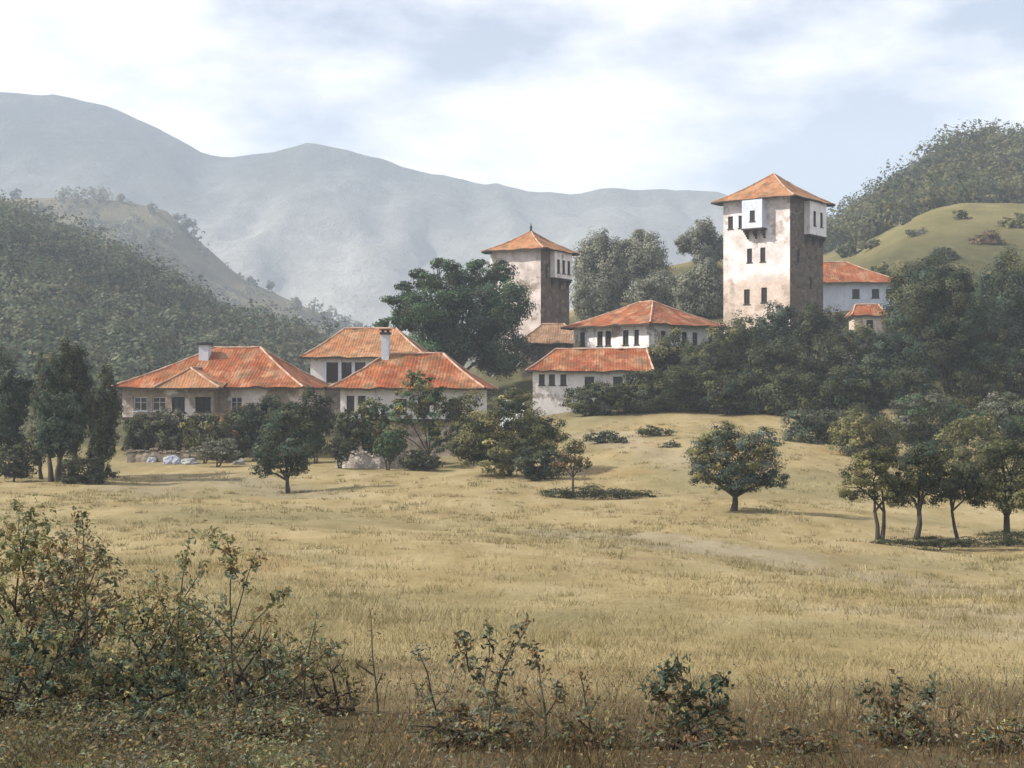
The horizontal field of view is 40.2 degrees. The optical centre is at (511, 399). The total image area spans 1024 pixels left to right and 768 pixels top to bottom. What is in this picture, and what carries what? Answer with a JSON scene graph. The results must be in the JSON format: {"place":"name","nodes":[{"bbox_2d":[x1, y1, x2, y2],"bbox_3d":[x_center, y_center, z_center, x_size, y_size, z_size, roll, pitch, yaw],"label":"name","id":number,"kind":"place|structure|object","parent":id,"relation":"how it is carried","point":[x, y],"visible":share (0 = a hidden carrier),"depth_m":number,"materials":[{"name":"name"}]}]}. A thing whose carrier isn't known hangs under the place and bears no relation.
{"place":"outdoors","nodes":[
{"label":"outdoors","id":0,"kind":"place"},
{"bbox_2d":[0,198,478,367],"bbox_3d":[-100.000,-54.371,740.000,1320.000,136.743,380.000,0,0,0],"label":"hill","id":1,"kind":"structure","parent":0,"point":[214,269],"depth_m":760.21,"materials":[{"name":"green plant"}]},
{"bbox_2d":[8,184,426,339],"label":"scattered woodland","id":2,"kind":"object","parent":1,"relation":"on","point":[294,303],"visible":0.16,"depth_m":761.08,"materials":[{"name":"green plant"}]},
{"bbox_2d":[0,92,834,355],"bbox_3d":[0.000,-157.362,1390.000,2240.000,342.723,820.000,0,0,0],"label":"mountain","id":3,"kind":"structure","parent":0,"point":[356,236],"depth_m":1362.59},
{"bbox_2d":[0,152,1023,767],"bbox_3d":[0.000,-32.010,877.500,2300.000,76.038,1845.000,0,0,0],"label":"ground","id":4,"kind":"structure","parent":0,"point":[896,246],"depth_m":40.76,"materials":[{"name":"beige plant"}]},
{"bbox_2d":[0,340,39,477],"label":"broadleaf tree","id":5,"kind":"object","parent":4,"relation":"on","point":[15,393],"visible":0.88,"depth_m":85.55,"materials":[{"name":"green plant"}]},
{"bbox_2d":[0,440,46,481],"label":"shrub","id":6,"kind":"object","parent":4,"relation":"on","point":[21,468],"visible":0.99,"depth_m":81.87,"materials":[{"name":"green plant"}]},
{"bbox_2d":[0,494,88,672],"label":"scrub bush","id":7,"kind":"object","parent":4,"relation":"on","point":[15,540],"visible":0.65,"depth_m":14.93,"materials":[{"name":"green plant"}]},
{"bbox_2d":[0,602,108,722],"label":"scrub bush","id":8,"kind":"object","parent":4,"relation":"on","point":[57,685],"visible":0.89,"depth_m":10.94,"materials":[{"name":"green plant"}]},
{"bbox_2d":[29,390,89,481],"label":"broadleaf tree","id":9,"kind":"object","parent":4,"relation":"on","point":[49,413],"visible":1,"depth_m":79.57,"materials":[{"name":"green plant"}]},
{"bbox_2d":[36,333,99,478],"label":"broadleaf tree","id":10,"kind":"object","parent":4,"relation":"on","point":[72,363],"visible":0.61,"depth_m":82.36,"materials":[{"name":"green plant"}]},
{"bbox_2d":[19,516,141,680],"bbox_3d":[-4.384,2.142,14.238,1.147,1.951,0.891,0,0,0],"label":"scrub bush","id":11,"kind":"object","parent":4,"relation":"on","point":[78,599],"visible":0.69,"depth_m":14.14,"materials":[{"name":"green plant"}]},
{"bbox_2d":[42,505,134,684],"bbox_3d":[-3.940,1.834,12.899,0.841,1.720,0.588,0,0,0],"label":"wild shrub","id":12,"kind":"object","parent":4,"relation":"on","point":[98,563],"visible":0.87,"depth_m":12.97,"materials":[{"name":"green plant"}]},
{"bbox_2d":[59,450,119,484],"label":"shrub","id":13,"kind":"object","parent":4,"relation":"on","point":[94,472],"visible":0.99,"depth_m":78.68,"materials":[{"name":"green plant"}]},
{"bbox_2d":[86,358,123,465],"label":"broadleaf tree","id":14,"kind":"object","parent":4,"relation":"on","point":[103,437],"visible":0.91,"depth_m":85.56,"materials":[{"name":"green plant"}]},
{"bbox_2d":[63,684,203,747],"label":"scrub bush","id":15,"kind":"object","parent":4,"relation":"on","point":[137,707],"visible":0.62,"depth_m":9.99,"materials":[{"name":"green plant"}]},
{"bbox_2d":[120,408,160,454],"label":"shrub","id":16,"kind":"object","parent":4,"relation":"on","point":[134,441],"visible":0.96,"depth_m":100.78,"materials":[{"name":"green plant"}]},
{"bbox_2d":[71,643,224,719],"bbox_3d":[-2.903,2.352,11.197,1.170,0.879,0.746,0,0,0],"label":"scrub bush","id":17,"kind":"object","parent":4,"relation":"on","point":[120,677],"visible":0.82,"depth_m":11.10,"materials":[{"name":"green plant"}]},
{"bbox_2d":[96,575,214,698],"bbox_3d":[-3.194,2.242,12.594,1.026,1.399,0.765,0,0,20],"label":"scrub bush","id":18,"kind":"object","parent":4,"relation":"on","point":[151,627],"visible":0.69,"depth_m":12.51,"materials":[{"name":"green plant"}]},
{"bbox_2d":[127,448,190,462],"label":"garden wall","id":19,"kind":"structure","parent":4,"relation":"on","point":[133,456],"depth_m":98.14,"materials":[{"name":"stone"}]},
{"bbox_2d":[117,528,213,694],"bbox_3d":[-3.048,1.878,12.266,0.858,1.476,0.450,0,0,-32],"label":"wild shrub","id":20,"kind":"object","parent":4,"relation":"on","point":[183,567],"visible":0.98,"depth_m":12.29,"materials":[{"name":"green plant"}]},
{"bbox_2d":[148,407,189,453],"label":"shrub","id":21,"kind":"object","parent":4,"relation":"on","point":[163,422],"visible":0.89,"depth_m":100.80,"materials":[{"name":"green plant"}]},
{"bbox_2d":[0,189,344,406],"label":"hillside forest","id":22,"kind":"object","parent":4,"relation":"on","point":[114,336],"visible":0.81,"depth_m":251.62,"materials":[{"name":"green plant"}]},
{"bbox_2d":[129,591,245,692],"bbox_3d":[-3.046,2.407,13.203,1.123,1.208,0.666,0,0,8],"label":"scrub bush","id":23,"kind":"object","parent":4,"relation":"on","point":[203,633],"visible":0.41,"depth_m":13.15,"materials":[{"name":"green plant"}]},
{"bbox_2d":[178,412,234,462],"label":"shrub","id":24,"kind":"object","parent":4,"relation":"on","point":[201,425],"visible":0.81,"depth_m":97.72,"materials":[{"name":"green plant"}]},
{"bbox_2d":[189,437,246,466],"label":"shrub","id":25,"kind":"object","parent":4,"relation":"on","point":[224,448],"visible":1,"depth_m":93.59,"materials":[{"name":"green plant"}]},
{"bbox_2d":[111,342,330,457],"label":"village house","id":26,"kind":"structure","parent":4,"relation":"on","point":[207,378],"depth_m":106.23,"materials":[{"name":"orange tile"}]},
{"bbox_2d":[204,613,301,713],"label":"scrub bush","id":27,"kind":"object","parent":4,"relation":"on","point":[242,675],"visible":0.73,"depth_m":11.59,"materials":[{"name":"green plant"}]},
{"bbox_2d":[170,520,347,723],"bbox_3d":[-1.928,1.734,10.558,1.306,1.656,0.508,0,0,15],"label":"wild shrub","id":28,"kind":"object","parent":4,"relation":"on","point":[231,569],"visible":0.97,"depth_m":10.58,"materials":[{"name":"green plant"}]},
{"bbox_2d":[188,701,332,741],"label":"scrub bush","id":29,"kind":"object","parent":4,"relation":"on","point":[287,711],"visible":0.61,"depth_m":10.16,"materials":[{"name":"green plant"}]},
{"bbox_2d":[229,393,292,458],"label":"shrub","id":30,"kind":"object","parent":4,"relation":"on","point":[254,414],"visible":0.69,"depth_m":98.41,"materials":[{"name":"green plant"}]},
{"bbox_2d":[248,400,324,492],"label":"meadow tree","id":31,"kind":"object","parent":4,"relation":"on","point":[268,461],"visible":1,"depth_m":76.65,"materials":[{"name":"green plant"}]},
{"bbox_2d":[242,631,330,699],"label":"scrub bush","id":32,"kind":"object","parent":4,"relation":"on","point":[299,658],"visible":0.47,"depth_m":12.58,"materials":[{"name":"green plant"}]},
{"bbox_2d":[267,608,327,711],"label":"wild shrub","id":33,"kind":"object","parent":4,"relation":"on","point":[310,644],"visible":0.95,"depth_m":11.25,"materials":[{"name":"green plant"}]},
{"bbox_2d":[290,385,336,463],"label":"shrub","id":34,"kind":"object","parent":4,"relation":"on","point":[320,412],"visible":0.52,"depth_m":98.58,"materials":[{"name":"green plant"}]},
{"bbox_2d":[292,644,368,714],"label":"scrub bush","id":35,"kind":"object","parent":4,"relation":"on","point":[323,704],"visible":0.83,"depth_m":11.60,"materials":[{"name":"green plant"}]},
{"bbox_2d":[333,406,366,455],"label":"shrub","id":36,"kind":"object","parent":4,"relation":"on","point":[346,429],"visible":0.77,"depth_m":94.11,"materials":[{"name":"green plant"}]},
{"bbox_2d":[299,327,428,436],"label":"village house","id":37,"kind":"structure","parent":4,"relation":"on","point":[343,353],"depth_m":123.51,"materials":[{"name":"orange tile"}]},
{"bbox_2d":[355,396,392,455],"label":"shrub","id":38,"kind":"object","parent":4,"relation":"on","point":[377,425],"visible":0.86,"depth_m":94.44,"materials":[{"name":"green plant"}]},
{"bbox_2d":[335,450,436,468],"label":"garden wall","id":39,"kind":"structure","parent":4,"relation":"on","point":[364,460],"depth_m":92.58,"materials":[{"name":"white stone"}]},
{"bbox_2d":[371,430,407,469],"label":"shrub","id":40,"kind":"object","parent":4,"relation":"on","point":[382,446],"visible":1,"depth_m":90.79,"materials":[{"name":"green plant"}]},
{"bbox_2d":[327,329,498,456],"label":"village house","id":41,"kind":"structure","parent":4,"relation":"on","point":[382,376],"depth_m":98.98,"materials":[{"name":"orange tile"}]},
{"bbox_2d":[381,369,454,465],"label":"young tree","id":42,"kind":"object","parent":4,"relation":"on","point":[421,383],"visible":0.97,"depth_m":92.08,"materials":[{"name":"green plant"}]},
{"bbox_2d":[397,448,444,470],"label":"shrub","id":43,"kind":"object","parent":4,"relation":"on","point":[412,462],"visible":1,"depth_m":89.82,"materials":[{"name":"green plant"}]},
{"bbox_2d":[372,257,540,380],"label":"evergreen tree","id":44,"kind":"object","parent":4,"relation":"on","point":[489,314],"visible":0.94,"depth_m":134.80,"materials":[{"name":"green plant"}]},
{"bbox_2d":[440,387,484,464],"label":"young tree","id":45,"kind":"object","parent":4,"relation":"on","point":[469,398],"visible":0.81,"depth_m":92.80,"materials":[{"name":"green plant"}]},
{"bbox_2d":[396,685,538,751],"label":"scrub bush","id":46,"kind":"object","parent":4,"relation":"on","point":[452,711],"visible":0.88,"depth_m":9.79,"materials":[{"name":"green plant"}]},
{"bbox_2d":[445,612,534,751],"bbox_3d":[-0.158,2.016,9.648,0.635,1.072,0.650,0,0,0],"label":"wild shrub","id":47,"kind":"object","parent":4,"relation":"on","point":[499,674],"visible":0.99,"depth_m":9.68,"materials":[{"name":"green plant"}]},
{"bbox_2d":[444,387,571,476],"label":"broadleaf tree","id":48,"kind":"object","parent":4,"relation":"on","point":[534,432],"visible":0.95,"depth_m":83.34,"materials":[{"name":"green plant"}]},
{"bbox_2d":[0,420,1023,677],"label":"grass tufts","id":49,"kind":"object","parent":4,"relation":"on","point":[992,558],"visible":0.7,"depth_m":31.69,"materials":[{"name":"beige plant"}]},
{"bbox_2d":[0,627,1023,767],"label":"ground cover","id":50,"kind":"object","parent":4,"relation":"on","point":[238,744],"visible":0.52,"depth_m":9.69,"materials":[{"name":"green plant"}]},
{"bbox_2d":[481,225,579,375],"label":"stone tower","id":51,"kind":"structure","parent":4,"relation":"on","point":[543,265],"depth_m":149.36,"materials":[{"name":"beige paint"}]},
{"bbox_2d":[509,442,568,480],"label":"shrub","id":52,"kind":"object","parent":4,"relation":"on","point":[529,467],"visible":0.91,"depth_m":80.72,"materials":[{"name":"green plant"}]},
{"bbox_2d":[516,639,568,739],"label":"wild shrub","id":53,"kind":"object","parent":4,"relation":"on","point":[535,662],"visible":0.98,"depth_m":10.27,"materials":[{"name":"green plant"}]},
{"bbox_2d":[521,323,572,378],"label":"outbuilding","id":54,"kind":"structure","parent":4,"relation":"on","point":[546,338],"depth_m":141.56,"materials":[{"name":"tile"}]},
{"bbox_2d":[549,438,592,491],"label":"meadow tree","id":55,"kind":"object","parent":4,"relation":"on","point":[575,450],"visible":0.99,"depth_m":73.43,"materials":[{"name":"green plant"}]},
{"bbox_2d":[524,347,654,416],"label":"village house","id":56,"kind":"structure","parent":4,"relation":"on","point":[555,372],"depth_m":118.59,"materials":[{"name":"white paint"}]},
{"bbox_2d":[547,705,636,749],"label":"scrub bush","id":57,"kind":"object","parent":4,"relation":"on","point":[588,729],"visible":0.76,"depth_m":9.72,"materials":[{"name":"green plant"}]},
{"bbox_2d":[558,380,631,415],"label":"shrub","id":58,"kind":"object","parent":4,"relation":"on","point":[585,403],"visible":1,"depth_m":113.31,"materials":[{"name":"green plant"}]},
{"bbox_2d":[537,484,662,499],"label":"shrub","id":59,"kind":"object","parent":4,"relation":"on","point":[604,493],"visible":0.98,"depth_m":71.10,"materials":[{"name":"green plant"}]},
{"bbox_2d":[569,226,633,320],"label":"broadleaf tree","id":60,"kind":"object","parent":4,"relation":"on","point":[601,288],"visible":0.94,"depth_m":182.52,"materials":[{"name":"green plant"}]},
{"bbox_2d":[600,369,679,412],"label":"shrub","id":61,"kind":"object","parent":4,"relation":"on","point":[639,402],"visible":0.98,"depth_m":113.50,"materials":[{"name":"green plant"}]},
{"bbox_2d":[615,228,675,302],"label":"broadleaf tree","id":62,"kind":"object","parent":4,"relation":"on","point":[639,262],"visible":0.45,"depth_m":187.96,"materials":[{"name":"green plant"}]},
{"bbox_2d":[561,300,731,366],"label":"village house","id":63,"kind":"structure","parent":4,"relation":"on","point":[641,324],"depth_m":134.96,"materials":[{"name":"orange tile"}]},
{"bbox_2d":[621,268,707,307],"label":"broadleaf tree","id":64,"kind":"object","parent":4,"relation":"on","point":[667,283],"visible":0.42,"depth_m":173.27,"materials":[{"name":"green plant"}]},
{"bbox_2d":[647,326,709,385],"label":"broadleaf tree","id":65,"kind":"object","parent":4,"relation":"on","point":[667,356],"visible":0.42,"depth_m":124.86,"materials":[{"name":"green plant"}]},
{"bbox_2d":[636,653,734,736],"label":"wild shrub","id":66,"kind":"object","parent":4,"relation":"on","point":[670,673],"visible":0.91,"depth_m":9.80,"materials":[{"name":"green plant"}]},
{"bbox_2d":[650,360,722,412],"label":"shrub","id":67,"kind":"object","parent":4,"relation":"on","point":[679,376],"visible":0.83,"depth_m":113.46,"materials":[{"name":"green plant"}]},
{"bbox_2d":[637,692,747,753],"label":"scrub bush","id":68,"kind":"object","parent":4,"relation":"on","point":[711,726],"visible":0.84,"depth_m":9.72,"materials":[{"name":"green plant"}]},
{"bbox_2d":[671,257,722,316],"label":"broadleaf tree","id":69,"kind":"object","parent":4,"relation":"on","point":[692,300],"visible":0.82,"depth_m":166.73,"materials":[{"name":"green plant"}]},
{"bbox_2d":[673,215,722,265],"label":"broadleaf tree","id":70,"kind":"object","parent":4,"relation":"on","point":[711,245],"visible":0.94,"depth_m":204.11,"materials":[{"name":"green plant"}]},
{"bbox_2d":[679,332,745,394],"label":"broadleaf tree","id":71,"kind":"object","parent":4,"relation":"on","point":[709,358],"visible":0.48,"depth_m":120.47,"materials":[{"name":"green plant"}]},
{"bbox_2d":[699,309,764,367],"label":"broadleaf tree","id":72,"kind":"object","parent":4,"relation":"on","point":[737,332],"visible":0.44,"depth_m":130.71,"materials":[{"name":"green plant"}]},
{"bbox_2d":[683,419,789,510],"bbox_3d":[10.016,2.998,62.096,4.665,4.314,4.017,0,0,0],"label":"meadow tree","id":73,"kind":"object","parent":4,"relation":"on","point":[743,471],"visible":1,"depth_m":61.75,"materials":[{"name":"green plant"}]},
{"bbox_2d":[700,368,779,414],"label":"shrub","id":74,"kind":"object","parent":4,"relation":"on","point":[725,396],"visible":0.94,"depth_m":112.19,"materials":[{"name":"green plant"}]},
{"bbox_2d":[745,300,800,362],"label":"broadleaf tree","id":75,"kind":"object","parent":4,"relation":"on","point":[777,325],"visible":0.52,"depth_m":132.71,"materials":[{"name":"green plant"}]},
{"bbox_2d":[711,173,835,332],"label":"stone tower","id":76,"kind":"structure","parent":4,"relation":"on","point":[774,232],"depth_m":150.89,"materials":[{"name":"paint"}]},
{"bbox_2d":[739,335,818,398],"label":"broadleaf tree","id":77,"kind":"object","parent":4,"relation":"on","point":[764,366],"visible":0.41,"depth_m":119.52,"materials":[{"name":"green plant"}]},
{"bbox_2d":[746,363,833,417],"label":"shrub","id":78,"kind":"object","parent":4,"relation":"on","point":[782,384],"visible":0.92,"depth_m":111.16,"materials":[{"name":"green plant"}]},
{"bbox_2d":[757,723,852,754],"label":"scrub bush","id":79,"kind":"object","parent":4,"relation":"on","point":[797,740],"visible":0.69,"depth_m":9.46,"materials":[{"name":"green plant"}]},
{"bbox_2d":[779,407,842,443],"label":"shrub","id":80,"kind":"object","parent":4,"relation":"on","point":[806,424],"visible":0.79,"depth_m":97.50,"materials":[{"name":"green plant"}]},
{"bbox_2d":[781,299,849,363],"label":"broadleaf tree","id":81,"kind":"object","parent":4,"relation":"on","point":[806,331],"visible":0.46,"depth_m":131.09,"materials":[{"name":"green plant"}]},
{"bbox_2d":[802,328,876,393],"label":"broadleaf tree","id":82,"kind":"object","parent":4,"relation":"on","point":[828,358],"visible":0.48,"depth_m":120.09,"materials":[{"name":"green plant"}]},
{"bbox_2d":[804,364,903,421],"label":"shrub","id":83,"kind":"object","parent":4,"relation":"on","point":[861,390],"visible":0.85,"depth_m":109.67,"materials":[{"name":"green plant"}]},
{"bbox_2d":[823,261,901,312],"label":"village house","id":84,"kind":"structure","parent":4,"relation":"on","point":[847,286],"depth_m":164.53,"materials":[{"name":"white paint"}]},
{"bbox_2d":[844,303,886,338],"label":"shed","id":85,"kind":"structure","parent":4,"relation":"on","point":[868,314],"depth_m":145.63,"materials":[{"name":"beige paint"}]},
{"bbox_2d":[825,405,908,458],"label":"shrub","id":86,"kind":"object","parent":4,"relation":"on","point":[849,433],"visible":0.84,"depth_m":91.57,"materials":[{"name":"green plant"}]},
{"bbox_2d":[837,444,919,539],"bbox_3d":[13.623,3.542,52.317,3.207,3.914,2.418,0,0,0],"label":"meadow tree","id":87,"kind":"object","parent":4,"relation":"on","point":[888,480],"visible":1,"depth_m":52.02,"materials":[{"name":"green plant"}]},
{"bbox_2d":[852,325,927,406],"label":"broadleaf tree","id":88,"kind":"object","parent":4,"relation":"on","point":[888,348],"visible":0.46,"depth_m":118.15,"materials":[{"name":"green plant"}]},
{"bbox_2d":[852,669,947,747],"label":"wild shrub","id":89,"kind":"object","parent":4,"relation":"on","point":[892,706],"visible":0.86,"depth_m":9.93,"materials":[{"name":"green plant"}]},
{"bbox_2d":[847,690,964,745],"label":"scrub bush","id":90,"kind":"object","parent":4,"relation":"on","point":[907,717],"visible":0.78,"depth_m":9.89,"materials":[{"name":"green plant"}]},
{"bbox_2d":[823,117,1023,253],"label":"hillside forest","id":91,"kind":"object","parent":4,"relation":"on","point":[917,188],"visible":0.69,"depth_m":302.23,"materials":[{"name":"green plant"}]},
{"bbox_2d":[884,436,963,537],"bbox_3d":[15.954,3.464,53.953,3.159,4.186,2.994,0,0,0],"label":"meadow tree","id":92,"kind":"object","parent":4,"relation":"on","point":[923,467],"visible":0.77,"depth_m":53.55,"materials":[{"name":"green plant"}]},
{"bbox_2d":[878,247,977,374],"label":"broadleaf tree","id":93,"kind":"object","parent":4,"relation":"on","point":[922,272],"visible":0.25,"depth_m":128.87,"materials":[{"name":"green plant"}]},
{"bbox_2d":[889,389,984,452],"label":"shrub","id":94,"kind":"object","parent":4,"relation":"on","point":[917,425],"visible":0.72,"depth_m":94.88,"materials":[{"name":"green plant"}]},
{"bbox_2d":[869,529,1023,549],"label":"shrub","id":95,"kind":"object","parent":4,"relation":"on","point":[933,541],"visible":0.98,"depth_m":50.68,"materials":[{"name":"green plant"}]},
{"bbox_2d":[891,272,1023,419],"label":"broadleaf tree","id":96,"kind":"object","parent":4,"relation":"on","point":[963,338],"visible":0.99,"depth_m":110.92,"materials":[{"name":"green plant"}]},
{"bbox_2d":[928,460,998,537],"bbox_3d":[17.428,4.078,54.502,2.635,3.458,2.014,0,0,0],"label":"meadow tree","id":97,"kind":"object","parent":4,"relation":"on","point":[971,498],"visible":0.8,"depth_m":54.01,"materials":[{"name":"green plant"}]},
{"bbox_2d":[932,414,1005,472],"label":"shrub","id":98,"kind":"object","parent":4,"relation":"on","point":[963,435],"visible":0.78,"depth_m":87.59,"materials":[{"name":"green plant"}]},
{"bbox_2d":[942,350,1020,412],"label":"broadleaf tree","id":99,"kind":"object","parent":4,"relation":"on","point":[971,402],"visible":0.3,"depth_m":116.16,"materials":[{"name":"green plant"}]},
{"bbox_2d":[961,714,1023,753],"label":"scrub bush","id":100,"kind":"object","parent":4,"relation":"on","point":[1004,728],"visible":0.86,"depth_m":9.60,"materials":[{"name":"green plant"}]},
{"bbox_2d":[963,243,1023,384],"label":"broadleaf tree","id":101,"kind":"object","parent":4,"relation":"on","point":[1011,315],"visible":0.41,"depth_m":123.92,"materials":[{"name":"green plant"}]},
{"bbox_2d":[966,435,1023,545],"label":"meadow tree","id":102,"kind":"object","parent":4,"relation":"on","point":[1004,485],"visible":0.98,"depth_m":53.55,"materials":[{"name":"green plant"}]},
{"bbox_2d":[970,391,1023,447],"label":"shrub","id":103,"kind":"object","parent":4,"relation":"on","point":[999,409],"visible":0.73,"depth_m":95.49,"materials":[{"name":"green plant"}]},
{"bbox_2d":[998,338,1023,404],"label":"broadleaf tree","id":104,"kind":"object","parent":4,"relation":"on","point":[1016,386],"visible":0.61,"depth_m":116.86,"materials":[{"name":"green plant"}]},
{"bbox_2d":[0,649,1023,767],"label":"tall dry grass","id":105,"kind":"structure","parent":0,"point":[658,757],"depth_m":9.72,"materials":[{"name":"beige plant"}]},
{"bbox_2d":[0,0,1023,214],"label":"sky","id":106,"kind":"structure","parent":0,"point":[556,96],"materials":[{"name":"white"}]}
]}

